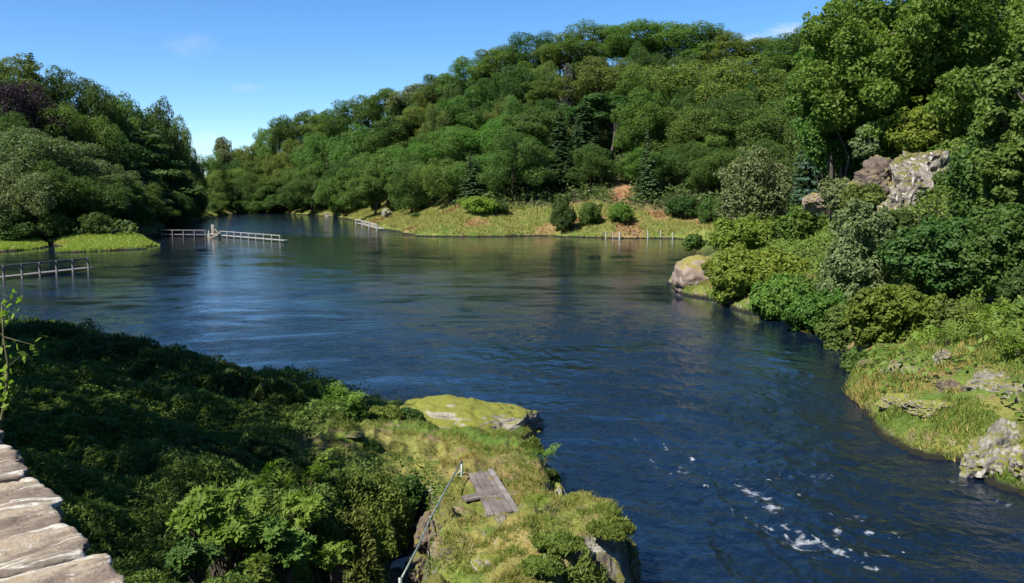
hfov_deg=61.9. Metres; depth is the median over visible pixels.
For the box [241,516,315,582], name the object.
rhododendron
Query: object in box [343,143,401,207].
oak tree
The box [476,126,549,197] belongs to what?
oak tree
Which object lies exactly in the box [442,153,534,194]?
oak tree
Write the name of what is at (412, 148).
ash tree
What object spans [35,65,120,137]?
oak tree
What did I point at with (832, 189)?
bush
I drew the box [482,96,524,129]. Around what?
ash tree
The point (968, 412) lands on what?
grass
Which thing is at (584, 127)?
spruce tree
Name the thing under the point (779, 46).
beech tree
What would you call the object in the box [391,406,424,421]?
heather bush
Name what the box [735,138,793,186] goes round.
oak tree
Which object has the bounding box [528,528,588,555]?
heather tuft
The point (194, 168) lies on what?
oak tree
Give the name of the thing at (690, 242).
bush
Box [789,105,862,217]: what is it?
ash tree
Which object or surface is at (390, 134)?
ash tree
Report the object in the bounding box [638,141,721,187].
oak tree
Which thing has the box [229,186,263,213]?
oak tree
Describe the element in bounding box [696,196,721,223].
shrub
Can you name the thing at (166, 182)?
oak tree
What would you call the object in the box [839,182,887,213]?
bush
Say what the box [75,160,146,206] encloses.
ash tree
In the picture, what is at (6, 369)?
sapling
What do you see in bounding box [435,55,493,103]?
oak tree
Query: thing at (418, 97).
oak tree
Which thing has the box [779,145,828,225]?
spruce tree
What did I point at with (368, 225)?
jetty
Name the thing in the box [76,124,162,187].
ash tree
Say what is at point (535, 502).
fern
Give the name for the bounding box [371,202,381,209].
shrub
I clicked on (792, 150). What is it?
oak tree
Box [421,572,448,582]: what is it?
mossy rock
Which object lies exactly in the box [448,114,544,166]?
oak tree
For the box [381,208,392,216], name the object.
boulder
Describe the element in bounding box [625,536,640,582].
mossy rock
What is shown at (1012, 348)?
fern
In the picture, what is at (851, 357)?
bush
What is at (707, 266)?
bush
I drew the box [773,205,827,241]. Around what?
bush
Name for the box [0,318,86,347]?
bush
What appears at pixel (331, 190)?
oak tree
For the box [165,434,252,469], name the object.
heather bush
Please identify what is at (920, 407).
boulder
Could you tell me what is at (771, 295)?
bush
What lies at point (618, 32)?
oak tree
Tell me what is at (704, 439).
river
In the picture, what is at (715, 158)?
oak tree
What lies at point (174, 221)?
oak tree
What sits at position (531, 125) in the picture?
ash tree
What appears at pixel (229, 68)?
sky
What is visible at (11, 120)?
oak tree
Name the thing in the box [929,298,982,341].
bush
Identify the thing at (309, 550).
fern
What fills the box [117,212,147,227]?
shrub
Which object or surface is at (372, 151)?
oak tree
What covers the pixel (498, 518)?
boulder
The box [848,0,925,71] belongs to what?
ash tree
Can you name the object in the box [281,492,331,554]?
rhododendron
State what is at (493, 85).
oak tree
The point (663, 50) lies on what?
spruce tree
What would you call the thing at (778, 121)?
ash tree
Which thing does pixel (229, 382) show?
bush
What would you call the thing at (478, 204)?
shrub
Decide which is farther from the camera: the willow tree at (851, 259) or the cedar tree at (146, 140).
the cedar tree at (146, 140)
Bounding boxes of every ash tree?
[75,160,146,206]
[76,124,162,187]
[78,84,141,145]
[104,177,157,221]
[205,137,240,172]
[211,149,254,172]
[221,160,243,181]
[223,179,236,193]
[239,153,282,180]
[248,181,294,212]
[256,167,298,207]
[296,108,348,153]
[341,165,404,215]
[362,114,421,154]
[382,141,453,177]
[383,83,439,117]
[466,45,541,80]
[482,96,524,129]
[486,126,526,156]
[488,105,573,154]
[506,61,540,86]
[513,73,578,117]
[610,85,683,152]
[613,147,670,182]
[687,115,739,169]
[724,97,802,157]
[756,60,786,86]
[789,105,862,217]
[825,114,890,178]
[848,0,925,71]
[936,133,1001,217]
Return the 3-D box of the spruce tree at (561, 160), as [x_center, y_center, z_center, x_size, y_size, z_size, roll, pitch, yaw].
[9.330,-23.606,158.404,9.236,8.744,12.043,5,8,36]
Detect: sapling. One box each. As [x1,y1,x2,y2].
[0,288,46,429]
[881,95,974,152]
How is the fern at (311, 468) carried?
on the ground at (618, 554)
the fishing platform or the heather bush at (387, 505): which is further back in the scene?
the fishing platform
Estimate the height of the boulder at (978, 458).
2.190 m
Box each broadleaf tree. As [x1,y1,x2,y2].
[876,213,978,294]
[956,202,1023,303]
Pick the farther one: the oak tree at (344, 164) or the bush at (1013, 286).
the oak tree at (344, 164)
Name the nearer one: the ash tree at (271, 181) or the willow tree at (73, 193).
the willow tree at (73, 193)
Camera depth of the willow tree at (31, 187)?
110.81 m
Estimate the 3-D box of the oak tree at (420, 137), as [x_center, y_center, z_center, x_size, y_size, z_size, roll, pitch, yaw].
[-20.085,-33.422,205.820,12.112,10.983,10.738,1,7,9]
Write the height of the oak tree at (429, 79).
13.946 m
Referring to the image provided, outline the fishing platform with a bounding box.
[207,225,220,237]
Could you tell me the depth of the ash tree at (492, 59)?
242.55 m
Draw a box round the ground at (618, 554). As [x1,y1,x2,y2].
[0,70,1023,582]
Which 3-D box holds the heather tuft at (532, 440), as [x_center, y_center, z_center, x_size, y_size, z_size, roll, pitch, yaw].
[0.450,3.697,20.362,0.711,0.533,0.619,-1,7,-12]
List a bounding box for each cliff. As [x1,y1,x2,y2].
[846,154,892,195]
[877,182,918,212]
[887,150,950,197]
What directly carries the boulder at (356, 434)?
on the ground at (618, 554)
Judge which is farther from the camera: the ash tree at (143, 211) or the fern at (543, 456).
the ash tree at (143, 211)
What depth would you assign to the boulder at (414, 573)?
14.98 m
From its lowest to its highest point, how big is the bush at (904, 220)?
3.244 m
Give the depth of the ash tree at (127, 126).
171.90 m
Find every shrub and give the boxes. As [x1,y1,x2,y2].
[0,214,40,240]
[28,211,78,239]
[78,212,114,233]
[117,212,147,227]
[204,201,223,213]
[287,198,310,211]
[328,204,341,213]
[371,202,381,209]
[411,212,420,217]
[457,196,498,213]
[489,200,509,213]
[549,193,576,231]
[578,201,602,225]
[607,200,633,222]
[665,195,700,217]
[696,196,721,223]
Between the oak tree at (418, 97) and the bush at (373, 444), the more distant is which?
the oak tree at (418, 97)
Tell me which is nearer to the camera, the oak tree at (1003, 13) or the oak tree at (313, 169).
the oak tree at (1003, 13)
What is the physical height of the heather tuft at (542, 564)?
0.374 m
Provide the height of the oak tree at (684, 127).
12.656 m
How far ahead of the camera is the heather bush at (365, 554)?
14.22 m
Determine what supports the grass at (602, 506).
on the ground at (618, 554)
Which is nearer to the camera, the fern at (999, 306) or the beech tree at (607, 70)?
the fern at (999, 306)
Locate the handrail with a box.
[398,461,462,582]
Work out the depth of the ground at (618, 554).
20.50 m
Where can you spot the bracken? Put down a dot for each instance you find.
(612, 197)
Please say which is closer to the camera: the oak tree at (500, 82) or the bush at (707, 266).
the bush at (707, 266)
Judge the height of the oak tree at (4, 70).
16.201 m
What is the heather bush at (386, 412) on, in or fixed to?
on the ground at (618, 554)
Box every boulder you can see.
[346,431,364,437]
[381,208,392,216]
[402,551,426,582]
[414,508,436,554]
[436,544,466,561]
[485,497,503,500]
[494,513,506,526]
[509,489,526,495]
[672,255,712,291]
[802,192,826,212]
[857,359,875,367]
[875,393,916,409]
[878,367,890,375]
[888,362,919,375]
[897,399,953,417]
[932,348,951,364]
[935,378,964,392]
[959,416,1023,478]
[964,368,1010,392]
[990,443,1023,483]
[997,381,1023,400]
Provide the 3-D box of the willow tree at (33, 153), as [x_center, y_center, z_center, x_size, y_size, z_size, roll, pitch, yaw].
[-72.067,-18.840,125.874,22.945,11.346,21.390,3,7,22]
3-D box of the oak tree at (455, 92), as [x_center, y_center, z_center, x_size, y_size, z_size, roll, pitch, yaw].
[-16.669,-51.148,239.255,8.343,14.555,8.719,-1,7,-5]
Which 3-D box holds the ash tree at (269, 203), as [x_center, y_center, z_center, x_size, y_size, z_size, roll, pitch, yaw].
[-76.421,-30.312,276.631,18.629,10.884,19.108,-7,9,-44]
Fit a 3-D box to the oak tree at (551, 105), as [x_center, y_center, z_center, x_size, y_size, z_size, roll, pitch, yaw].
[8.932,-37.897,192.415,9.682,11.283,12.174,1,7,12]
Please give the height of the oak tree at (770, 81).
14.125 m
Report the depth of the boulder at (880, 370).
28.90 m
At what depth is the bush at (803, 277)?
47.86 m
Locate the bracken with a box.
[203,188,712,237]
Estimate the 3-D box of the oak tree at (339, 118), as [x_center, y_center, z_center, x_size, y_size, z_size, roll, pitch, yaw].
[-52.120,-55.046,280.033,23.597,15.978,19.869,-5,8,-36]
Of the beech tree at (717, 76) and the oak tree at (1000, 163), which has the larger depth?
the beech tree at (717, 76)
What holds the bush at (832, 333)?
on the ground at (618, 554)
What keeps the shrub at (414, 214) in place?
on the ground at (618, 554)
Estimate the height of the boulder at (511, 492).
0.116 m
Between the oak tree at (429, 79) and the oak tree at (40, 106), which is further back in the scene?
the oak tree at (429, 79)
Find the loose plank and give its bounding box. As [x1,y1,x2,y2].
[461,489,499,501]
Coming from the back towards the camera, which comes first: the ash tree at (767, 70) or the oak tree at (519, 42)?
the oak tree at (519, 42)
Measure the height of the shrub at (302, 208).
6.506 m
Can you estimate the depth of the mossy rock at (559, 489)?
19.11 m
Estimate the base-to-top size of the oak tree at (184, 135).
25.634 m
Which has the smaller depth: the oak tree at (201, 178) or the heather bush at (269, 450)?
the heather bush at (269, 450)
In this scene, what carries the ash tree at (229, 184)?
on the ground at (618, 554)
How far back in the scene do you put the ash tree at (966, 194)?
45.45 m
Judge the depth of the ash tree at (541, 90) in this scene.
204.44 m
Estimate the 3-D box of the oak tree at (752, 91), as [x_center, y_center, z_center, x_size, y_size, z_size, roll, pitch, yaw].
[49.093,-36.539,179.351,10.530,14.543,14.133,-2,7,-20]
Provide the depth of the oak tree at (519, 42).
242.60 m
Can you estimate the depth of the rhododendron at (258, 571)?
10.82 m
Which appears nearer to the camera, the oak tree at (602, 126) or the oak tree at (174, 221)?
the oak tree at (174, 221)
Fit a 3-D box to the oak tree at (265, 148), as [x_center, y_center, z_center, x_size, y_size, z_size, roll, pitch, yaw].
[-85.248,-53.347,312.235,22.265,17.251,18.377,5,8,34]
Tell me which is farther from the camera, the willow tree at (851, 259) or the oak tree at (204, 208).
the oak tree at (204, 208)
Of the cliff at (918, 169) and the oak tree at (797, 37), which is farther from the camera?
the oak tree at (797, 37)
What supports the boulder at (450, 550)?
on the ground at (618, 554)
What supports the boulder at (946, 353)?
on the ground at (618, 554)
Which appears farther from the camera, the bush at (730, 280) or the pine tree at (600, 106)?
the pine tree at (600, 106)
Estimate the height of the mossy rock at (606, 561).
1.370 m
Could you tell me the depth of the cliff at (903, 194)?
50.64 m
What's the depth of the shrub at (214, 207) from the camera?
241.80 m
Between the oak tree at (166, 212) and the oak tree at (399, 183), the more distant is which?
the oak tree at (399, 183)
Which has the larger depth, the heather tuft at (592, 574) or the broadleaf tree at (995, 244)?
the broadleaf tree at (995, 244)
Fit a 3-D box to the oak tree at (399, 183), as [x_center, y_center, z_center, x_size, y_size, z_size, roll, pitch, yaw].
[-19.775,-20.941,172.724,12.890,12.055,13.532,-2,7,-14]
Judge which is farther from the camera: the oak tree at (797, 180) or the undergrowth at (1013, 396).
the oak tree at (797, 180)
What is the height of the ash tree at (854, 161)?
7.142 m
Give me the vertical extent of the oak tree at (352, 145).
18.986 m
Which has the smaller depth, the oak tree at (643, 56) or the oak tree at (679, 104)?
the oak tree at (679, 104)
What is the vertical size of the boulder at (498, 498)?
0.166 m
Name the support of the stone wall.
on the ground at (618, 554)
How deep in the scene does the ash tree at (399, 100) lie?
262.32 m
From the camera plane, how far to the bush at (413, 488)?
17.64 m
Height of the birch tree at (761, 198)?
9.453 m
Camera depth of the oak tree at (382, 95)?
268.53 m
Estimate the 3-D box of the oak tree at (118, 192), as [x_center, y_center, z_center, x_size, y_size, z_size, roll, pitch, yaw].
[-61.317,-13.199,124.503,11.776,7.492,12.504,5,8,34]
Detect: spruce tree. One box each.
[25,52,38,83]
[452,151,485,201]
[542,141,585,186]
[546,110,571,162]
[557,62,577,127]
[566,100,610,160]
[569,120,582,167]
[633,127,660,196]
[655,42,669,82]
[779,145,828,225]
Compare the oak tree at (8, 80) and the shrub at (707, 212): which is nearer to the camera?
the shrub at (707, 212)
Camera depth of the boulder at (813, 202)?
61.16 m
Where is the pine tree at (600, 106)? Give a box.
[566,93,664,159]
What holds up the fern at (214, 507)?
on the ground at (618, 554)
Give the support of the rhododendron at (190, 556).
on the ground at (618, 554)
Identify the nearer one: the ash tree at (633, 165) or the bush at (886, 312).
the bush at (886, 312)
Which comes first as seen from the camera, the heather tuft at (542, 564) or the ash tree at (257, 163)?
the heather tuft at (542, 564)
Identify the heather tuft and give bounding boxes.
[516,435,544,455]
[517,553,565,578]
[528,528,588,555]
[545,467,563,484]
[563,547,610,582]
[585,515,636,543]
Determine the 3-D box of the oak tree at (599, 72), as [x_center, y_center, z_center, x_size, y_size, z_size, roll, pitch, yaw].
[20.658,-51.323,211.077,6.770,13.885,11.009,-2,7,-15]
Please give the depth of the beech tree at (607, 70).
199.09 m
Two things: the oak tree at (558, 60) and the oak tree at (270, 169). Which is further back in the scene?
the oak tree at (270, 169)
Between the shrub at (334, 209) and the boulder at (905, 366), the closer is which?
the boulder at (905, 366)
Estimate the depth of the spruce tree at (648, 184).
144.39 m
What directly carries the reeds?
in the river
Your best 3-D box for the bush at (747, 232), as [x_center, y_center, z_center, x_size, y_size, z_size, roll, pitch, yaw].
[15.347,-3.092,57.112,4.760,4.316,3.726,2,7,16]
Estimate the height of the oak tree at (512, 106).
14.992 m
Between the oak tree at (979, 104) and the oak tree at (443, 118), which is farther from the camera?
the oak tree at (443, 118)
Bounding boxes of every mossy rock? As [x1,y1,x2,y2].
[397,394,544,431]
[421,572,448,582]
[432,502,457,537]
[471,552,499,571]
[552,481,565,496]
[589,552,624,582]
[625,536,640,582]
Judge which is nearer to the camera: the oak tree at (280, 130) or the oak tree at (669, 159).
the oak tree at (669, 159)
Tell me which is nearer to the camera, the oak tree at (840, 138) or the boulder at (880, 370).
the boulder at (880, 370)
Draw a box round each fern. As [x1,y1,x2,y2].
[169,484,241,528]
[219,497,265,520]
[223,460,282,496]
[243,526,316,561]
[269,446,343,490]
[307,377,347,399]
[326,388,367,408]
[520,442,561,470]
[523,494,552,512]
[910,325,946,346]
[928,319,971,347]
[963,314,1003,343]
[969,296,1011,323]
[991,294,1018,314]
[992,324,1023,358]
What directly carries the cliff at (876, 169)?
on the ground at (618, 554)
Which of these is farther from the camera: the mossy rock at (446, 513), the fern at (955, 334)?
the fern at (955, 334)
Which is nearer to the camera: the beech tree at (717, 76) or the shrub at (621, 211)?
the shrub at (621, 211)
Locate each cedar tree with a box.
[122,130,211,197]
[123,162,173,205]
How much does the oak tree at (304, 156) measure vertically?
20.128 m
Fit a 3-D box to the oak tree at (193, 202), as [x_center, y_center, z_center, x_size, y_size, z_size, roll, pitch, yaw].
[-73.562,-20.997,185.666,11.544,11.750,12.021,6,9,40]
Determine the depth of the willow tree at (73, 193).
117.13 m
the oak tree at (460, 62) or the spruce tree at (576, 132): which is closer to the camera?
the spruce tree at (576, 132)
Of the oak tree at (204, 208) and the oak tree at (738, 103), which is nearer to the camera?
the oak tree at (738, 103)
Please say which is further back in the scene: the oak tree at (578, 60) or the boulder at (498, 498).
the oak tree at (578, 60)
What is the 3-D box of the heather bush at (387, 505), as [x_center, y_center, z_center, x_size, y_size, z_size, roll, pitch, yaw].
[-2.876,4.201,16.750,2.048,1.797,1.531,0,7,0]
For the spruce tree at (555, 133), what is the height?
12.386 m
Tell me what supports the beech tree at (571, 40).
on the ground at (618, 554)
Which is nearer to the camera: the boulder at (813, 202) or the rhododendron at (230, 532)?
the rhododendron at (230, 532)
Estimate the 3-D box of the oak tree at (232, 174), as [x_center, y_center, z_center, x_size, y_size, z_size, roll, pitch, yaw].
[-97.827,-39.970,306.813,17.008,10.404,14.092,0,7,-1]
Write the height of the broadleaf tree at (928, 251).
4.333 m
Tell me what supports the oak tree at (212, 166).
on the ground at (618, 554)
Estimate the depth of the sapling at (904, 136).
57.01 m
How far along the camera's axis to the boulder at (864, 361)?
31.39 m
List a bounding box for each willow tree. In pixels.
[0,125,117,186]
[0,160,59,227]
[0,184,37,214]
[1,158,126,223]
[814,197,895,297]
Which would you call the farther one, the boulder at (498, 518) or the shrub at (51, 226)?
the shrub at (51, 226)
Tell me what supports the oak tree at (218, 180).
on the ground at (618, 554)
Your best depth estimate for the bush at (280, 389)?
21.96 m
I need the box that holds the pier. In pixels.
[220,231,288,241]
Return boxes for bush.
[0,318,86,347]
[53,332,160,367]
[109,343,204,381]
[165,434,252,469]
[167,361,248,398]
[229,436,293,469]
[235,372,305,412]
[264,484,353,565]
[270,456,319,484]
[313,389,369,422]
[320,503,390,582]
[336,464,417,558]
[362,439,382,450]
[366,404,406,421]
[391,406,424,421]
[392,473,426,506]
[681,233,706,255]
[701,252,731,281]
[705,213,777,251]
[709,244,810,290]
[709,256,768,305]
[747,272,816,319]
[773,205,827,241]
[780,285,846,330]
[792,273,823,292]
[813,297,859,350]
[817,175,849,220]
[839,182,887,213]
[839,346,867,371]
[841,283,947,346]
[880,208,916,239]
[925,170,952,194]
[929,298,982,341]
[943,355,965,366]
[993,265,1023,308]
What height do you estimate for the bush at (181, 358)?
1.218 m
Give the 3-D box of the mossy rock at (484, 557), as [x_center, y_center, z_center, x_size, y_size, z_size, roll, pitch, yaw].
[-0.350,4.534,14.204,0.686,0.323,0.525,0,7,0]
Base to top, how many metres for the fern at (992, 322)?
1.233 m
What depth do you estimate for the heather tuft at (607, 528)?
14.02 m
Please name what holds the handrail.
on the ground at (618, 554)
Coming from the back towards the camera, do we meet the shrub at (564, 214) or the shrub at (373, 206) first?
the shrub at (373, 206)
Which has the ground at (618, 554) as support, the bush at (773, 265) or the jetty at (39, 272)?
the bush at (773, 265)
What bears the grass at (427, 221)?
on the ground at (618, 554)
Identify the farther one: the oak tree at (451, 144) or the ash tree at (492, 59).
the ash tree at (492, 59)
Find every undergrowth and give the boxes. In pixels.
[0,314,441,582]
[5,101,828,235]
[716,124,1023,396]
[995,295,1023,416]
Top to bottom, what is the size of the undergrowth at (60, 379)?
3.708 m
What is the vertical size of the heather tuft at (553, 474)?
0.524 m
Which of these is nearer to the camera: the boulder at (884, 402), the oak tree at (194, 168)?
the boulder at (884, 402)
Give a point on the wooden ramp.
(480, 481)
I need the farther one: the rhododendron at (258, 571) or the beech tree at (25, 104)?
the beech tree at (25, 104)
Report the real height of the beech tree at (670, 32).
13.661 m
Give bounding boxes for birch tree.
[713,143,797,235]
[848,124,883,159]
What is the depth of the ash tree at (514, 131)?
171.33 m
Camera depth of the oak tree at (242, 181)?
284.98 m
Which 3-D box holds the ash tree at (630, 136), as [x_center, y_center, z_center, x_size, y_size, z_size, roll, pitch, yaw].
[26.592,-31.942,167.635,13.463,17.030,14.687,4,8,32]
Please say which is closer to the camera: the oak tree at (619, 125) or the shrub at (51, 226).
the shrub at (51, 226)
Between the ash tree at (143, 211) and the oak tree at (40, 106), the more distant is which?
the oak tree at (40, 106)
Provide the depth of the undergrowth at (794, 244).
38.94 m
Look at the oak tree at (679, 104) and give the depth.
184.43 m
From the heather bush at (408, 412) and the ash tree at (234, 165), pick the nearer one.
the heather bush at (408, 412)
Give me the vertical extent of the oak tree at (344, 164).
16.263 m
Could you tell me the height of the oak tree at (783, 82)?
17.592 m
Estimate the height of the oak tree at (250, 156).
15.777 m
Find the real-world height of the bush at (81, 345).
1.009 m
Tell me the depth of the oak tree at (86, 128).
146.37 m
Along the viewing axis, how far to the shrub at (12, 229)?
108.82 m
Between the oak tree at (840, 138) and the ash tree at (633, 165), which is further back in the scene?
the ash tree at (633, 165)
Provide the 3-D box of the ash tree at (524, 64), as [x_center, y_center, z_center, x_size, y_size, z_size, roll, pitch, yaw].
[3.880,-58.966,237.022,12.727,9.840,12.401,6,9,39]
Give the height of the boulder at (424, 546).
1.149 m
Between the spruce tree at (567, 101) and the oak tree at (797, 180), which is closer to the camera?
the oak tree at (797, 180)
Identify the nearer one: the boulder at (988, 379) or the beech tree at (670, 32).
the boulder at (988, 379)
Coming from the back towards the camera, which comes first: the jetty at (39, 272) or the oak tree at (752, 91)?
the oak tree at (752, 91)
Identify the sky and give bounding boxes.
[0,0,905,174]
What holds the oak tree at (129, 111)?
on the ground at (618, 554)
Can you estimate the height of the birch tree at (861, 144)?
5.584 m
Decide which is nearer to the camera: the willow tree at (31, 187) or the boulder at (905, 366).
the boulder at (905, 366)
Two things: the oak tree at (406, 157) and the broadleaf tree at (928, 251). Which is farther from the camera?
the oak tree at (406, 157)
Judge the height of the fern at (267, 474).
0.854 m
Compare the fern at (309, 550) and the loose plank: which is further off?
the loose plank
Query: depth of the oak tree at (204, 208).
206.55 m
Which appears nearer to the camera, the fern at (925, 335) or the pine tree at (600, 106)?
the fern at (925, 335)
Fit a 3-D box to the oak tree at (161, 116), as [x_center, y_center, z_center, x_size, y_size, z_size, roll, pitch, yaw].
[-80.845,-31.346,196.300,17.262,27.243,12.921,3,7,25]
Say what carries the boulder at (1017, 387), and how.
on the ground at (618, 554)
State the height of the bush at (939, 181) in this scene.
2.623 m
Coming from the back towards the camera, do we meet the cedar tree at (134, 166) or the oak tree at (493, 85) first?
the oak tree at (493, 85)
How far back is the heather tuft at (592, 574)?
13.44 m
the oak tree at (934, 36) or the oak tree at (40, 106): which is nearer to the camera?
the oak tree at (934, 36)
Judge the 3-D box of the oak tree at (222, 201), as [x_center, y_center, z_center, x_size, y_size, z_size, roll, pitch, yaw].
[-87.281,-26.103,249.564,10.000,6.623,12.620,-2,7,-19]
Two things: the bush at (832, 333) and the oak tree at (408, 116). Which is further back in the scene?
the oak tree at (408, 116)
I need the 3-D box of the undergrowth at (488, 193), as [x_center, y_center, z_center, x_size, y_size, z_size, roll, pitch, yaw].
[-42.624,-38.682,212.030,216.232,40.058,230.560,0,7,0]
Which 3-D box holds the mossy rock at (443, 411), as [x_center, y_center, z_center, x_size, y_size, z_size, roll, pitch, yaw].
[-1.678,4.028,25.197,5.426,1.887,2.890,0,7,0]
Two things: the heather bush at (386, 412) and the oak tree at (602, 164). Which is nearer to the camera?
the heather bush at (386, 412)
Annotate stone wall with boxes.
[0,430,124,582]
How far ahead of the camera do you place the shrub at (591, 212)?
134.86 m
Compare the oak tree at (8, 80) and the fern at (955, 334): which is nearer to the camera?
the fern at (955, 334)
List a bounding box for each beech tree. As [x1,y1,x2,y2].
[0,53,76,109]
[0,79,79,142]
[537,19,642,69]
[553,55,644,103]
[623,54,790,125]
[631,20,731,64]
[726,31,808,77]
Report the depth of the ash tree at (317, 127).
287.34 m
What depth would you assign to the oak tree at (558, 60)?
237.38 m
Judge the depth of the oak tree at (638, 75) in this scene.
193.67 m
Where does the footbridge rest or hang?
in the river
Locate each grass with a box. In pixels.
[202,188,762,237]
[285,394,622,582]
[288,395,631,582]
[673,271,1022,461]
[683,264,1023,490]
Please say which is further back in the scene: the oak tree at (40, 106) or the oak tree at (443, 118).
the oak tree at (443, 118)
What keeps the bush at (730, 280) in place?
on the ground at (618, 554)
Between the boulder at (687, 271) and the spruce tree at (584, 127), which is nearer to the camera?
the boulder at (687, 271)
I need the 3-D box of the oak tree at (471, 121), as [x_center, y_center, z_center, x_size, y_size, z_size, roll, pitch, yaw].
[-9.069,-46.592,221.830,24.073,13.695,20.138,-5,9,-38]
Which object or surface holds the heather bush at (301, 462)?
on the ground at (618, 554)
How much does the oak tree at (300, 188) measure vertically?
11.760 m
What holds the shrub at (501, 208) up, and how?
on the ground at (618, 554)
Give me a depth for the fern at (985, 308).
29.97 m
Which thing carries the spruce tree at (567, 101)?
on the ground at (618, 554)
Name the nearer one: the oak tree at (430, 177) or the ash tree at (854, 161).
the ash tree at (854, 161)
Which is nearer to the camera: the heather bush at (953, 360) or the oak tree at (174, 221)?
the heather bush at (953, 360)
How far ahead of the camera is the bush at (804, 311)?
42.05 m
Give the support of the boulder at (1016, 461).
on the ground at (618, 554)
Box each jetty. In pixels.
[0,257,93,279]
[355,219,383,230]
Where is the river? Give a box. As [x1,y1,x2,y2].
[0,213,1023,582]
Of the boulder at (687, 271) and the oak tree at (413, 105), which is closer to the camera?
the boulder at (687, 271)
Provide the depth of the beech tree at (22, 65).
154.95 m
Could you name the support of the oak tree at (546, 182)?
on the ground at (618, 554)
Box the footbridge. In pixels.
[160,229,206,236]
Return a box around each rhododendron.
[164,535,224,582]
[165,479,273,578]
[233,552,275,582]
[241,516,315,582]
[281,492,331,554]
[310,540,355,582]
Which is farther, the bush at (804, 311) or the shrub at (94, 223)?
the shrub at (94, 223)
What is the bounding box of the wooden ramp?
[469,469,517,517]
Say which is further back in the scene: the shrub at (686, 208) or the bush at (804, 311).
the shrub at (686, 208)
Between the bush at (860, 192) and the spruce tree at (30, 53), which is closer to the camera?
the bush at (860, 192)
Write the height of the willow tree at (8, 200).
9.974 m
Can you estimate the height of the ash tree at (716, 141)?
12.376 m
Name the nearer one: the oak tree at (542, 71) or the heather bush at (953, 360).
the heather bush at (953, 360)
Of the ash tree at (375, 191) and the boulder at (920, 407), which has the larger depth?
the ash tree at (375, 191)
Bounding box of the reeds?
[0,231,158,251]
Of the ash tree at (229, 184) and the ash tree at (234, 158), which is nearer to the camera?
the ash tree at (229, 184)
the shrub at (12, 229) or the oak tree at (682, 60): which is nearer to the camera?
the shrub at (12, 229)
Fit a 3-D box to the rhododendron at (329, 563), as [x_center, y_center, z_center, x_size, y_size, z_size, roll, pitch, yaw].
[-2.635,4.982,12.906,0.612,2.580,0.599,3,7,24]
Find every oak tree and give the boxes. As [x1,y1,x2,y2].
[0,63,13,79]
[0,107,29,160]
[1,77,33,121]
[24,101,127,173]
[30,94,61,134]
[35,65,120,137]
[56,175,132,218]
[107,91,168,169]
[128,95,183,168]
[137,182,180,225]
[146,166,193,211]
[155,190,193,226]
[160,150,206,204]
[166,114,191,170]
[168,168,202,217]
[186,144,208,207]
[190,198,209,217]
[195,152,227,186]
[202,169,232,210]
[203,191,230,209]
[223,166,257,187]
[229,172,270,205]
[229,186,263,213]
[234,139,279,173]
[252,124,298,160]
[260,138,320,180]
[266,109,320,149]
[275,175,331,212]
[277,161,330,200]
[288,132,356,179]
[313,167,363,213]
[317,99,384,142]
[322,155,368,209]
[324,122,380,171]
[342,86,404,125]
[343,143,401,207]
[362,137,385,166]
[383,158,440,212]
[391,147,422,212]
[395,103,472,137]
[402,103,425,129]
[406,73,475,111]
[408,131,447,157]
[408,157,482,202]
[410,89,438,116]
[415,124,488,164]
[420,102,452,142]
[432,84,497,132]
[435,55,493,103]
[440,84,464,108]
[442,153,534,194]
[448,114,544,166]
[473,63,549,123]
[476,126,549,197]
[479,82,515,96]
[486,146,573,190]
[495,94,528,121]
[497,29,562,70]
[530,60,559,88]
[531,45,576,74]
[533,98,572,127]
[559,143,623,186]
[569,38,604,75]
[574,109,618,148]
[583,57,605,93]
[590,18,695,67]
[604,63,692,105]
[612,40,668,84]
[616,96,645,130]
[637,105,732,157]
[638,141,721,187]
[666,84,702,120]
[667,53,706,91]
[672,30,776,70]
[684,146,767,192]
[691,90,788,147]
[716,70,789,105]
[722,82,759,123]
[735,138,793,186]
[758,68,798,103]
[768,24,810,77]
[783,13,882,221]
[783,54,826,195]
[788,0,1023,155]
[791,144,827,189]
[889,99,917,123]
[963,0,1023,51]
[967,35,1023,209]
[967,94,1003,205]
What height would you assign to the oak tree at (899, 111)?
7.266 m
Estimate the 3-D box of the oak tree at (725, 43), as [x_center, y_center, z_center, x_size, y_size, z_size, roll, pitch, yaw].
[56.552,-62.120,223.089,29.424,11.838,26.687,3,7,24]
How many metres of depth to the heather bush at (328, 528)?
14.04 m
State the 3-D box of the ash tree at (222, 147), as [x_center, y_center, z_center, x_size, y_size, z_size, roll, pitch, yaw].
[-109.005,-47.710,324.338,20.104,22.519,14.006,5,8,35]
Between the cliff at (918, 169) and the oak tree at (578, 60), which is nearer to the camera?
the cliff at (918, 169)
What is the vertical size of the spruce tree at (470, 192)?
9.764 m
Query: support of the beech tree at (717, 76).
on the ground at (618, 554)
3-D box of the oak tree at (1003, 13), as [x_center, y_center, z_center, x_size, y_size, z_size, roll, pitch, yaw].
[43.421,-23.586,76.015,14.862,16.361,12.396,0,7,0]
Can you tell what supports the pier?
in the river
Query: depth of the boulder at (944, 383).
25.68 m
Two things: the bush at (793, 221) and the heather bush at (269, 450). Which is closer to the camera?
the heather bush at (269, 450)
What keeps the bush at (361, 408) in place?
on the ground at (618, 554)

